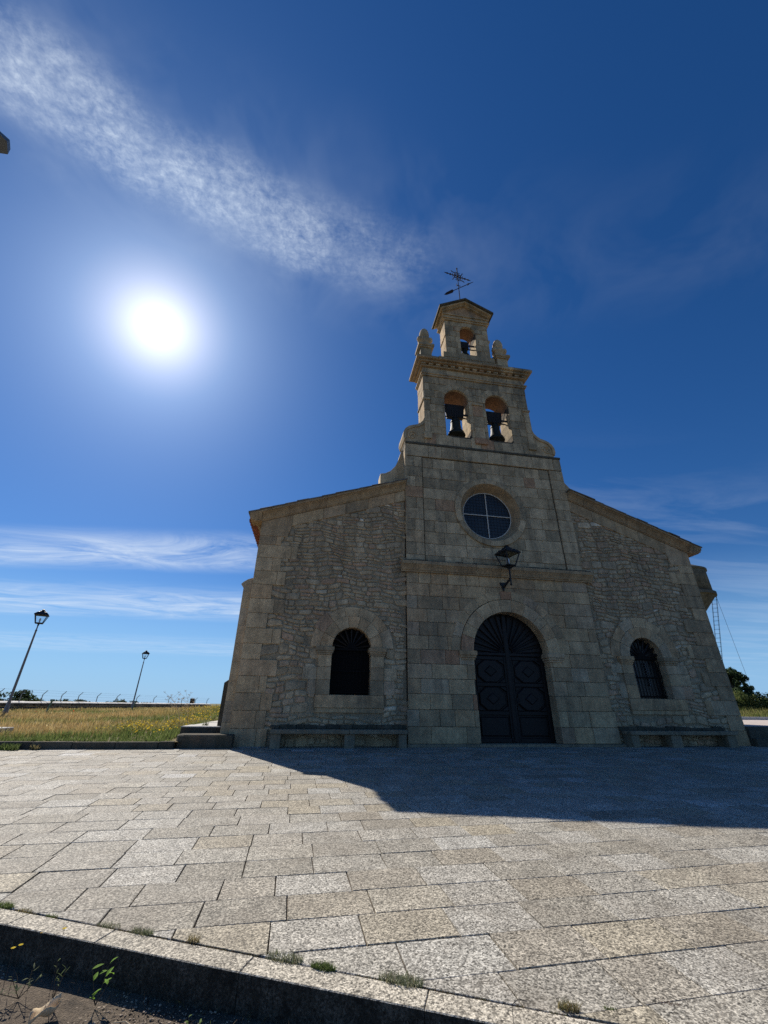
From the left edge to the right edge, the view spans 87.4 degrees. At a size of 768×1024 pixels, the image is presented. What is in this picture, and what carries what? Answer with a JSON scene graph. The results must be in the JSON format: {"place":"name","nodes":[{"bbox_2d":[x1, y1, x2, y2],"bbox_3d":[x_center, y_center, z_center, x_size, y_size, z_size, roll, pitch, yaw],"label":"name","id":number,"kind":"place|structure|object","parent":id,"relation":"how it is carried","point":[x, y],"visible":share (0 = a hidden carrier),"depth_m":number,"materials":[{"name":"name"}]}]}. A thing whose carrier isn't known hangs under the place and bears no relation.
{"place":"outdoors","nodes":[
{"label":"outdoors","id":0,"kind":"place"},
{"bbox_2d":[0,705,219,741],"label":"field","id":1,"kind":"structure","parent":0,"point":[136,726],"depth_m":15.12,"materials":[{"name":"plant"}]},
{"bbox_2d":[0,692,8,700],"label":"shrub","id":2,"kind":"object","parent":1,"relation":"on","point":[4,696],"visible":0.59,"depth_m":45.11,"materials":[{"name":"green plant"}]},
{"bbox_2d":[0,727,13,732],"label":"concrete bench","id":3,"kind":"object","parent":1,"relation":"on","point":[11,728],"visible":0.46,"depth_m":11.91,"materials":[{"name":"grey concrete"}]},
{"bbox_2d":[5,689,41,700],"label":"shrub","id":4,"kind":"object","parent":1,"relation":"on","point":[26,696],"visible":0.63,"depth_m":45.45,"materials":[{"name":"green plant"}]},
{"bbox_2d":[3,609,49,713],"bbox_3d":[-20.930,8.674,23.417,0.729,5.979,0.729,17,-30,-30],"label":"street lamp","id":5,"kind":"object","parent":1,"relation":"on","point":[43,612],"visible":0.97,"depth_m":23.48,"materials":[{"name":"black metal"}]},
{"bbox_2d":[46,699,54,711],"bbox_3d":[-19.902,11.626,23.881,0.329,0.910,0.140,5,-26,-8],"label":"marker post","id":6,"kind":"object","parent":1,"relation":"on","point":[51,700],"visible":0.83,"depth_m":23.96,"materials":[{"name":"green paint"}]},
{"bbox_2d":[2,708,147,726],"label":"pale seed heads","id":7,"kind":"object","parent":1,"relation":"on","point":[71,712],"visible":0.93,"depth_m":19.33,"materials":[{"name":"plant"}]},
{"bbox_2d":[0,688,206,703],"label":"wire fence","id":8,"kind":"object","parent":1,"relation":"on","point":[86,694],"visible":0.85,"depth_m":37.42,"materials":[{"name":"grey metal"}]},
{"bbox_2d":[0,701,210,709],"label":"field wall","id":9,"kind":"structure","parent":1,"relation":"on","point":[34,704],"depth_m":37.60,"materials":[{"name":"stone"}]},
{"bbox_2d":[130,650,149,707],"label":"street lamp","id":10,"kind":"object","parent":1,"relation":"on","point":[146,652],"visible":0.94,"depth_m":42.92,"materials":[{"name":"black metal"}]},
{"bbox_2d":[96,705,219,732],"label":"yellow wildflowers","id":11,"kind":"object","parent":1,"relation":"on","point":[167,720],"visible":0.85,"depth_m":13.39,"materials":[{"name":"yellow plant"}]},
{"bbox_2d":[164,690,194,727],"bbox_3d":[-7.659,7.277,14.876,1.117,1.280,0.586,5,-26,-8],"label":"dry weed","id":12,"kind":"object","parent":1,"relation":"on","point":[188,710],"visible":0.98,"depth_m":14.94,"materials":[{"name":"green plant"}]},
{"bbox_2d":[0,964,277,1023],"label":"road","id":13,"kind":"structure","parent":0,"point":[19,1010],"depth_m":2.22,"materials":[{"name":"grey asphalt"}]},
{"bbox_2d":[0,132,9,153],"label":"street light","id":14,"kind":"object","parent":13,"relation":"on","point":[4,144],"visible":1,"depth_m":6.05,"materials":[{"name":"grey metal"}]},
{"bbox_2d":[0,963,40,998],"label":"leafy weed","id":15,"kind":"object","parent":13,"relation":"on","point":[16,985],"visible":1,"depth_m":2.26,"materials":[{"name":"green plant"}]},
{"bbox_2d":[28,993,61,1023],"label":"dry leaf","id":16,"kind":"object","parent":13,"relation":"on","point":[50,1007],"visible":1,"depth_m":2.12,"materials":[{"name":"beige plant"}]},
{"bbox_2d":[49,927,65,994],"bbox_3d":[-1.910,2.616,2.341,0.027,0.282,0.040,14,-29,-25],"label":"yellow flower","id":17,"kind":"object","parent":13,"relation":"on","point":[64,928],"visible":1,"depth_m":2.34,"materials":[{"name":"green plant"}]},
{"bbox_2d":[52,958,67,997],"bbox_3d":[-1.835,2.641,2.265,0.077,0.174,0.055,-14,-29,28],"label":"leafy weed","id":18,"kind":"object","parent":13,"relation":"on","point":[53,996],"visible":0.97,"depth_m":2.27,"materials":[{"name":"green plant"}]},
{"bbox_2d":[90,957,116,1005],"bbox_3d":[-1.574,2.617,2.231,0.117,0.195,0.107,5,-26,-8],"label":"leafy weed","id":19,"kind":"object","parent":13,"relation":"on","point":[107,981],"visible":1,"depth_m":2.25,"materials":[{"name":"green plant"}]},
{"bbox_2d":[0,961,320,1023],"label":"undergrowth","id":20,"kind":"object","parent":13,"relation":"on","point":[114,986],"visible":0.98,"depth_m":2.29,"materials":[{"name":"green plant"}]},
{"bbox_2d":[0,908,603,1023],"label":"kerb","id":21,"kind":"structure","parent":13,"relation":"on","point":[198,977],"depth_m":2.25,"materials":[{"name":"stone"}]},
{"bbox_2d":[0,746,767,1023],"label":"plaza","id":22,"kind":"structure","parent":0,"point":[631,883],"depth_m":3.75,"materials":[{"name":"stone"}]},
{"bbox_2d":[0,899,15,909],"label":"grass tuft","id":23,"kind":"object","parent":22,"relation":"on","point":[5,905],"visible":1,"depth_m":2.86,"materials":[{"name":"green plant"}]},
{"bbox_2d":[0,742,19,750],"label":"weed","id":24,"kind":"object","parent":22,"relation":"on","point":[10,747],"visible":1,"depth_m":9.96,"materials":[{"name":"green plant"}]},
{"bbox_2d":[18,906,31,913],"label":"grass tuft","id":25,"kind":"object","parent":22,"relation":"on","point":[26,910],"visible":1,"depth_m":2.82,"materials":[{"name":"plant"}]},
{"bbox_2d":[29,744,39,749],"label":"weed","id":26,"kind":"object","parent":22,"relation":"on","point":[35,747],"visible":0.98,"depth_m":10.10,"materials":[{"name":"green plant"}]},
{"bbox_2d":[0,741,175,749],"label":"field kerb","id":27,"kind":"structure","parent":22,"relation":"on","point":[24,745],"depth_m":10.41,"materials":[{"name":"stone"}]},
{"bbox_2d":[97,920,120,929],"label":"grass tuft","id":28,"kind":"object","parent":22,"relation":"on","point":[110,925],"visible":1,"depth_m":2.65,"materials":[{"name":"plant"}]},
{"bbox_2d":[131,926,155,935],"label":"grass tuft","id":29,"kind":"object","parent":22,"relation":"on","point":[141,932],"visible":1,"depth_m":2.58,"materials":[{"name":"green plant"}]},
{"bbox_2d":[184,930,201,944],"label":"grass tuft","id":30,"kind":"object","parent":22,"relation":"on","point":[191,939],"visible":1,"depth_m":2.50,"materials":[{"name":"plant"}]},
{"bbox_2d":[175,721,234,748],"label":"stone steps","id":31,"kind":"structure","parent":22,"relation":"on","point":[199,736],"depth_m":10.98,"materials":[{"name":"stone"}]},
{"bbox_2d":[2,907,566,1015],"bbox_3d":[-0.973,2.650,2.433,3.873,0.055,0.037,-6,-27,13],"label":"joint moss","id":32,"kind":"object","parent":22,"relation":"on","point":[430,989],"visible":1,"depth_m":2.40,"materials":[{"name":"green plant"}]},
{"bbox_2d":[265,949,303,964],"bbox_3d":[-0.585,2.611,2.364,0.248,0.035,0.119,-7,-27,16],"label":"grass tuft","id":33,"kind":"object","parent":22,"relation":"on","point":[276,953],"visible":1,"depth_m":2.35,"materials":[{"name":"plant"}]},
{"bbox_2d":[309,960,339,971],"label":"grass tuft","id":34,"kind":"object","parent":22,"relation":"on","point":[323,966],"visible":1,"depth_m":2.28,"materials":[{"name":"green plant"}]},
{"bbox_2d":[269,729,407,748],"bbox_3d":[-1.283,6.565,11.615,3.916,0.505,0.520,5,-26,-8],"label":"stone bench","id":35,"kind":"object","parent":22,"relation":"on","point":[348,738],"visible":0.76,"depth_m":11.48,"materials":[{"name":"stone"}]},
{"bbox_2d":[378,967,424,988],"bbox_3d":[0.097,2.542,2.193,0.278,0.040,0.132,-3,-26,7],"label":"grass tuft","id":36,"kind":"object","parent":22,"relation":"on","point":[413,982],"visible":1,"depth_m":2.19,"materials":[{"name":"green plant"}]},
{"bbox_2d":[217,298,750,747],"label":"stone church","id":37,"kind":"structure","parent":22,"relation":"on","point":[386,602],"depth_m":14.34,"materials":[{"name":"stone"}]},
{"bbox_2d":[329,629,369,694],"bbox_3d":[-1.113,4.896,13.179,1.460,2.225,0.420,5,-26,-8],"label":"arched window","id":38,"kind":"structure","parent":37,"relation":"in","point":[349,675],"depth_m":13.05,"materials":[{"name":"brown wood"}]},
{"bbox_2d":[445,404,467,436],"bbox_3d":[3.322,-4.141,18.329,1.153,1.814,0.812,-10,-28,21],"label":"bell","id":39,"kind":"object","parent":37,"relation":"hanging from","point":[455,414],"visible":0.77,"depth_m":18.34,"materials":[{"name":"brown metal"}]},
{"bbox_2d":[444,268,472,298],"bbox_3d":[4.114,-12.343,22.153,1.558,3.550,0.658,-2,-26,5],"label":"weather vane","id":40,"kind":"object","parent":37,"relation":"on","point":[457,275],"visible":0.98,"depth_m":22.44,"materials":[{"name":"metal"}]},
{"bbox_2d":[460,339,474,354],"bbox_3d":[4.138,-8.259,20.336,0.878,1.314,0.468,-5,-26,12],"label":"bell","id":41,"kind":"object","parent":37,"relation":"hanging from","point":[465,346],"visible":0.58,"depth_m":20.27,"materials":[{"name":"brown metal"}]},
{"bbox_2d":[463,493,510,538],"bbox_3d":[4.181,0.153,16.350,2.100,2.100,0.105,5,-26,-8],"label":"round window","id":42,"kind":"structure","parent":37,"relation":"in","point":[485,514],"depth_m":16.35,"materials":[{"name":"blue glass"}]},
{"bbox_2d":[486,410,507,441],"bbox_3d":[5.208,-3.958,18.588,1.098,1.754,0.752,-9,-27,19],"label":"bell","id":43,"kind":"object","parent":37,"relation":"hanging from","point":[494,420],"visible":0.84,"depth_m":18.52,"materials":[{"name":"brown metal"}]},
{"bbox_2d":[494,545,520,591],"bbox_3d":[4.423,1.989,14.528,0.693,1.597,0.961,11,-28,-21],"label":"wall lantern","id":44,"kind":"object","parent":37,"relation":"attached to","point":[506,551],"depth_m":14.46,"materials":[{"name":"black metal"}]},
{"bbox_2d":[474,615,555,742],"bbox_3d":[4.280,5.565,13.743,2.720,4.090,0.199,5,-26,-8],"label":"door","id":45,"kind":"structure","parent":37,"relation":"in","point":[512,691],"depth_m":13.59,"materials":[{"name":"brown wood"}]},
{"bbox_2d":[630,639,667,698],"bbox_3d":[9.443,5.685,14.643,1.340,2.040,0.185,5,-26,-8],"label":"arched window","id":46,"kind":"structure","parent":37,"relation":"in","point":[646,671],"depth_m":14.63,"materials":[{"name":"black glass"}]},
{"bbox_2d":[556,996,581,1013],"bbox_3d":[0.937,2.479,2.025,0.139,0.045,0.093,-5,-26,12],"label":"grass tuft","id":47,"kind":"object","parent":22,"relation":"on","point":[569,1006],"visible":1,"depth_m":2.02,"materials":[{"name":"plant"}]},
{"bbox_2d":[620,730,738,747],"bbox_3d":[9.800,7.498,13.241,3.996,0.505,0.520,5,-26,-8],"label":"stone bench","id":48,"kind":"object","parent":22,"relation":"on","point":[673,739],"visible":0.78,"depth_m":13.10,"materials":[{"name":"stone"}]},
{"bbox_2d":[0,0,767,703],"label":"sky","id":49,"kind":"structure","parent":0,"point":[231,231],"materials":[{"name":"blue"}]},
{"bbox_2d":[738,705,767,716],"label":"verge grass","id":50,"kind":"structure","parent":0,"point":[757,713],"depth_m":32.39,"materials":[{"name":"green plant"}]},
{"bbox_2d":[743,720,767,746],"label":"raised pavement","id":51,"kind":"structure","parent":0,"point":[757,732],"depth_m":13.92,"materials":[{"name":"stone"}]},
{"bbox_2d":[742,717,767,719],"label":"pavement kerb","id":52,"kind":"structure","parent":51,"relation":"on","point":[754,718],"depth_m":26.92,"materials":[{"name":"concrete"}]},
{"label":"verge ground","id":53,"kind":"structure","parent":0,"visible":0},
{"bbox_2d":[691,564,749,683],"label":"water tower","id":54,"kind":"structure","parent":53,"relation":"on","point":[708,593],"depth_m":61.81,"materials":[{"name":"metal"}]},
{"bbox_2d":[726,667,755,706],"bbox_3d":[34.640,17.451,39.774,3.060,4.002,3.493,-4,-26,9],"label":"tree","id":55,"kind":"object","parent":53,"relation":"on","point":[737,680],"visible":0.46,"depth_m":39.26,"materials":[{"name":"green plant"}]},
{"bbox_2d":[740,682,759,705],"bbox_3d":[35.908,18.139,39.577,1.551,2.593,1.487,5,-26,-8],"label":"tree","id":56,"kind":"object","parent":53,"relation":"on","point":[745,686],"visible":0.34,"depth_m":39.67,"materials":[{"name":"green plant"}]},
{"bbox_2d":[733,691,767,709],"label":"hedge","id":57,"kind":"object","parent":53,"relation":"on","point":[742,698],"visible":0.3,"depth_m":37.23,"materials":[{"name":"green plant"}]},
{"label":"ground","id":58,"kind":"structure","parent":0,"visible":0},
{"bbox_2d":[7,698,147,702],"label":"treeline","id":59,"kind":"object","parent":58,"relation":"on","point":[82,700],"visible":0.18,"depth_m":317.79,"materials":[{"name":"green plant"}]}
]}

